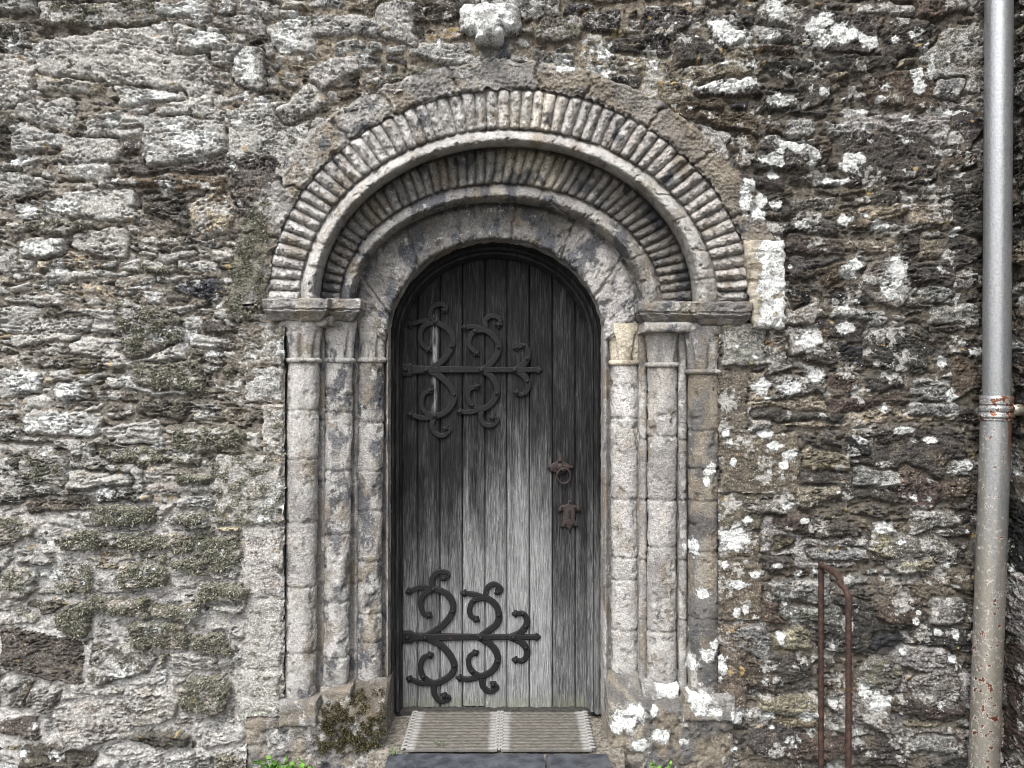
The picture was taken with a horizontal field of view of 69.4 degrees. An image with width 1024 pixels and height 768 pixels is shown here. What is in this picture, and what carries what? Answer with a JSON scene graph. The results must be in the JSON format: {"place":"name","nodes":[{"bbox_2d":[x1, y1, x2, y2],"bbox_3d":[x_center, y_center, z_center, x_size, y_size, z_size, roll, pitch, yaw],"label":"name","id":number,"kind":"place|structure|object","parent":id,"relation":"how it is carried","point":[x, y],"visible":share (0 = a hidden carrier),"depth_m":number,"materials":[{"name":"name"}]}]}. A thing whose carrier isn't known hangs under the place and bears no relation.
{"place":"outdoors","nodes":[
{"label":"outdoors","id":0,"kind":"place"},
{"bbox_2d":[459,2,522,58],"bbox_3d":[-0.085,-1.413,2.923,0.310,0.277,0.145,0,0,0],"label":"corbel","id":1,"kind":"object","parent":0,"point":[490,29],"visible":0.84,"depth_m":2.91,"materials":[{"name":"stone"}]},
{"bbox_2d":[648,760,671,767],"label":"weed","id":2,"kind":"object","parent":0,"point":[652,765],"visible":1,"depth_m":2.92,"materials":[{"name":"green plant"}]},
{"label":"ground","id":3,"kind":"structure","parent":0,"visible":0},
{"bbox_2d":[250,754,314,767],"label":"weed","id":4,"kind":"object","parent":3,"relation":"on","point":[277,765],"visible":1,"depth_m":2.91,"materials":[{"name":"green plant"}]},
{"bbox_2d":[367,705,624,767],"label":"door step","id":5,"kind":"object","parent":3,"relation":"on","point":[604,754],"depth_m":2.89,"materials":[{"name":"grey stone"}]},
{"bbox_2d":[401,710,596,751],"bbox_3d":[-0.052,1.432,3.066,0.771,0.018,0.340,0,0,0],"label":"door mat","id":6,"kind":"object","parent":5,"relation":"on","point":[502,731],"depth_m":3.04,"materials":[{"name":"beige fabric"}]},
{"bbox_2d":[213,59,800,767],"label":"stone doorway","id":7,"kind":"structure","parent":3,"relation":"on","point":[623,207],"depth_m":2.98,"materials":[{"name":"grey stone"}]},
{"bbox_2d":[313,688,387,756],"bbox_3d":[-0.647,1.369,3.004,0.305,0.236,0.160,0,0,0],"label":"moss","id":8,"kind":"object","parent":7,"relation":"on","point":[355,741],"visible":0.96,"depth_m":2.94,"materials":[{"name":"green plant"}]},
{"bbox_2d":[389,242,601,714],"bbox_3d":[-0.074,0.410,3.244,0.954,2.059,0.090,0,0,0],"label":"door frame","id":9,"kind":"object","parent":7,"relation":"attached to","point":[566,279],"visible":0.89,"depth_m":3.21,"materials":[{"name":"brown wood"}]},
{"bbox_2d":[402,253,590,707],"bbox_3d":[-0.071,0.424,3.284,0.884,2.052,0.087,0,0,0],"label":"plank door","id":10,"kind":"structure","parent":9,"relation":"attached to","point":[494,369],"depth_m":3.27,"materials":[{"name":"grey wood"}]},
{"bbox_2d":[0,0,1014,767],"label":"rubble wall","id":11,"kind":"structure","parent":3,"relation":"on","point":[846,136],"depth_m":2.96,"materials":[{"name":"stone"}]},
{"bbox_2d":[0,0,287,767],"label":"lichen","id":12,"kind":"object","parent":11,"relation":"attached to","point":[230,308],"visible":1,"depth_m":2.94},
{"bbox_2d":[818,562,851,767],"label":"hoop rail","id":13,"kind":"object","parent":3,"relation":"on","point":[822,566],"visible":1,"depth_m":2.78,"materials":[{"name":"brown metal"}]},
{"bbox_2d":[1000,0,1023,767],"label":"return wall","id":14,"kind":"structure","parent":3,"relation":"on","point":[1012,748],"depth_m":2.90,"materials":[{"name":"stone"}]},
{"bbox_2d":[968,0,1023,767],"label":"drainpipe","id":15,"kind":"object","parent":14,"relation":"attached to","point":[999,410],"visible":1,"depth_m":2.82,"materials":[{"name":"metal"}]}
]}

